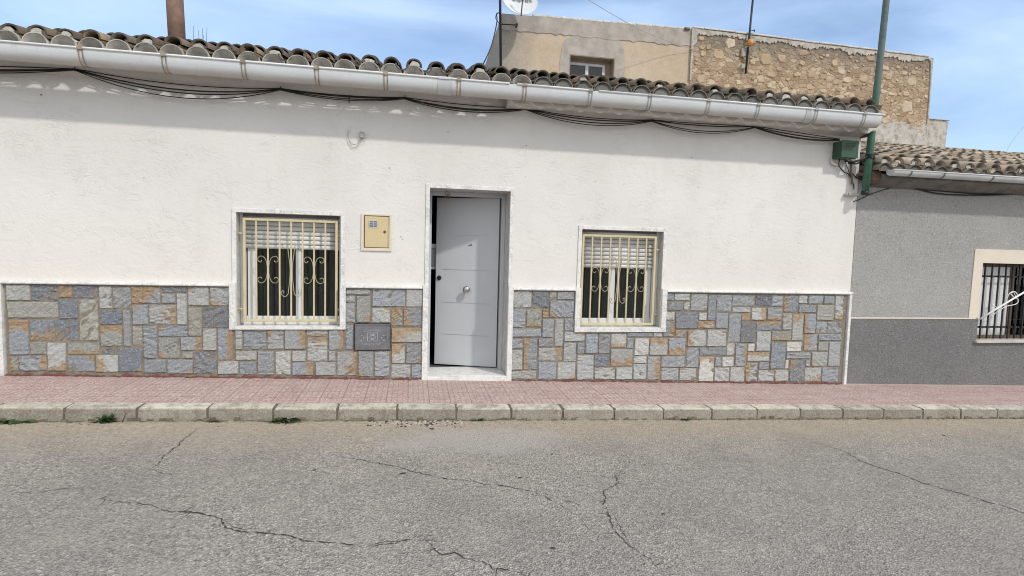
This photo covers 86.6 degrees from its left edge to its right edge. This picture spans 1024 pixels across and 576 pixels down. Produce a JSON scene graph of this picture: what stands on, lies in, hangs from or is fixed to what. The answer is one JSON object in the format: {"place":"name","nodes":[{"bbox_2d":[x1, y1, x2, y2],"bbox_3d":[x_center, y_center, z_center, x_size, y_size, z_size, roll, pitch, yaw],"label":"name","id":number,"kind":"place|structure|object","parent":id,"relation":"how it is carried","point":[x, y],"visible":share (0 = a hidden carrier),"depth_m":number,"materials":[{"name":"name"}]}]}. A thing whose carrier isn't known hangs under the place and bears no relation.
{"place":"outdoors","nodes":[
{"label":"outdoors","id":0,"kind":"place"},
{"bbox_2d":[0,419,1023,575],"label":"road","id":1,"kind":"structure","parent":0,"point":[856,497],"depth_m":3.45,"materials":[{"name":"grey asphalt"}]},
{"bbox_2d":[0,419,38,424],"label":"weed","id":2,"kind":"object","parent":1,"relation":"on","point":[14,421],"visible":1,"depth_m":4.30,"materials":[{"name":"green plant"}]},
{"bbox_2d":[92,411,126,423],"bbox_3d":[-3.287,1.048,4.408,0.288,0.092,0.077,1,4,-11],"label":"weed","id":3,"kind":"object","parent":1,"relation":"on","point":[105,419],"visible":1,"depth_m":4.42,"materials":[{"name":"green plant"}]},
{"bbox_2d":[267,417,301,424],"bbox_3d":[-1.953,1.131,4.645,0.320,0.050,0.114,1,4,-11],"label":"weed","id":4,"kind":"object","parent":1,"relation":"on","point":[278,420],"visible":1,"depth_m":4.65,"materials":[{"name":"green plant"}]},
{"bbox_2d":[0,402,1023,421],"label":"kerb","id":5,"kind":"structure","parent":1,"relation":"on","point":[92,411],"depth_m":5.02,"materials":[{"name":"concrete"}]},
{"bbox_2d":[0,375,1023,404],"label":"pavement","id":6,"kind":"structure","parent":0,"point":[70,389],"depth_m":5.57,"materials":[{"name":"tile"}]},
{"bbox_2d":[0,0,1023,152],"label":"sky","id":7,"kind":"structure","parent":0,"point":[976,47],"materials":[{"name":"blue"}]},
{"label":"ground","id":8,"kind":"structure","parent":0,"visible":0},
{"bbox_2d":[0,23,885,383],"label":"white house","id":9,"kind":"structure","parent":8,"relation":"on","point":[204,235],"depth_m":5.80,"materials":[{"name":"paint"}]},
{"bbox_2d":[166,0,185,38],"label":"flue pipe","id":10,"kind":"object","parent":9,"relation":"attached to","point":[175,17],"visible":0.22,"depth_m":6.10,"materials":[{"name":"brown metal"}]},
{"bbox_2d":[193,28,206,41],"bbox_3d":[-3.212,-2.581,5.597,0.133,0.216,0.059,1,4,-11],"label":"antenna","id":11,"kind":"object","parent":9,"relation":"on","point":[198,33],"visible":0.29,"depth_m":5.60,"materials":[{"name":"grey metal"}]},
{"bbox_2d":[236,212,340,325],"bbox_3d":[-2.338,-0.195,5.798,1.218,1.260,0.331,1,4,-10],"label":"window","id":12,"kind":"structure","parent":9,"relation":"in","point":[288,265],"depth_m":5.76,"materials":[{"name":"white metal"}]},
{"bbox_2d":[347,132,363,147],"bbox_3d":[-1.609,-1.549,5.645,0.192,0.184,0.039,1,4,-11],"label":"wall wire","id":13,"kind":"object","parent":9,"relation":"attached to","point":[362,135],"depth_m":5.63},
{"bbox_2d":[354,323,390,350],"bbox_3d":[-1.490,0.522,5.805,0.378,0.290,0.029,1,4,-11],"label":"water meter cover","id":14,"kind":"object","parent":9,"relation":"attached to","point":[372,336],"visible":1,"depth_m":5.79,"materials":[{"name":"grey metal"}]},
{"bbox_2d":[361,213,391,251],"bbox_3d":[-1.436,-0.588,5.755,0.315,0.396,0.024,1,4,-11],"label":"meter box","id":15,"kind":"object","parent":9,"relation":"attached to","point":[376,232],"visible":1,"depth_m":5.75,"materials":[{"name":"paint"}]},
{"bbox_2d":[365,216,388,247],"bbox_3d":[-1.431,-0.593,5.758,0.249,0.326,0.011,1,4,-11],"label":"box door","id":16,"kind":"structure","parent":15,"relation":"in","point":[374,237],"depth_m":5.75,"materials":[{"name":"paint"}]},
{"bbox_2d":[0,66,839,140],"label":"cable bundle","id":17,"kind":"object","parent":9,"relation":"attached to","point":[266,90],"visible":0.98,"depth_m":5.62,"materials":[{"name":"black rubber"}]},
{"bbox_2d":[431,244,435,268],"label":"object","id":18,"kind":"object","parent":9,"relation":"attached to","point":[433,256],"depth_m":6.58,"materials":[{"name":"white metal"}]},
{"bbox_2d":[434,198,500,366],"bbox_3d":[-0.543,-0.063,6.434,0.754,1.991,0.127,2,4,8],"label":"door","id":19,"kind":"structure","parent":9,"relation":"in","point":[468,229],"depth_m":6.45,"materials":[{"name":"paint"}]},
{"bbox_2d":[580,229,663,326],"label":"window","id":20,"kind":"structure","parent":9,"relation":"in","point":[621,271],"depth_m":6.44,"materials":[{"name":"white metal"}]},
{"bbox_2d":[832,140,858,159],"bbox_3d":[4.059,-1.678,6.619,0.234,0.207,0.161,1,4,-11],"label":"junction box","id":21,"kind":"object","parent":9,"relation":"attached to","point":[845,149],"visible":0.99,"depth_m":6.55,"materials":[{"name":"green paint"}]},
{"bbox_2d":[838,159,1015,201],"bbox_3d":[5.441,-1.312,6.963,2.963,0.516,0.051,1,4,-11],"label":"wire tangle","id":22,"kind":"object","parent":21,"relation":"hanging from","point":[851,175],"visible":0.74,"depth_m":6.95,"materials":[{"name":"black metal"}]},
{"bbox_2d":[844,192,857,195],"bbox_3d":[4.206,-1.160,6.729,0.168,0.036,0.074,1,4,-11],"label":"wall bracket","id":23,"kind":"object","parent":9,"relation":"attached to","point":[850,194],"depth_m":6.71,"materials":[{"name":"metal"}]},
{"bbox_2d":[845,0,889,194],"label":"green pole","id":24,"kind":"object","parent":9,"relation":"attached to","point":[868,158],"visible":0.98,"depth_m":6.54,"materials":[{"name":"metal"}]},
{"bbox_2d":[485,13,691,84],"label":"rendered house","id":25,"kind":"structure","parent":8,"relation":"on","point":[568,45],"depth_m":11.16,"materials":[{"name":"paint"}]},
{"bbox_2d":[495,0,537,65],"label":"satellite dish","id":26,"kind":"object","parent":25,"relation":"attached to","point":[523,7],"visible":0.99,"depth_m":10.38,"materials":[{"name":"white metal"}]},
{"bbox_2d":[483,12,498,63],"bbox_3d":[-0.507,-4.150,9.377,0.224,2.231,2.510,2,4,5],"label":"dish cable","id":27,"kind":"object","parent":26,"relation":"hanging from","point":[493,37],"visible":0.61,"depth_m":10.31,"materials":[{"name":"black rubber"}]},
{"bbox_2d":[570,62,604,76],"bbox_3d":[1.572,-4.313,11.493,0.970,1.110,0.321,1,4,-11],"label":"window","id":28,"kind":"structure","parent":25,"relation":"in","point":[579,69],"depth_m":11.58,"materials":[{"name":"white glass"}]},
{"bbox_2d":[689,26,949,208],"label":"stone house","id":29,"kind":"structure","parent":8,"relation":"on","point":[779,64],"depth_m":12.09,"materials":[{"name":"beige stone"}]},
{"bbox_2d":[589,0,690,48],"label":"overhead wire","id":30,"kind":"object","parent":29,"relation":"attached to","point":[636,27],"visible":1,"depth_m":10.54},
{"bbox_2d":[740,0,754,73],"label":"antenna mast","id":31,"kind":"object","parent":29,"relation":"attached to","point":[744,52],"visible":1,"depth_m":11.62,"materials":[{"name":"grey metal"}]},
{"bbox_2d":[846,141,1023,385],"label":"grey house","id":32,"kind":"structure","parent":8,"relation":"on","point":[934,277],"depth_m":7.08,"materials":[{"name":"paint"}]},
{"bbox_2d":[977,263,1023,338],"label":"window","id":33,"kind":"structure","parent":32,"relation":"in","point":[998,279],"depth_m":7.45,"materials":[{"name":"black metal"}]},
{"bbox_2d":[979,291,1023,319],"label":"drying arm","id":34,"kind":"object","parent":32,"relation":"attached to","point":[1003,304],"visible":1,"depth_m":7.22}
]}

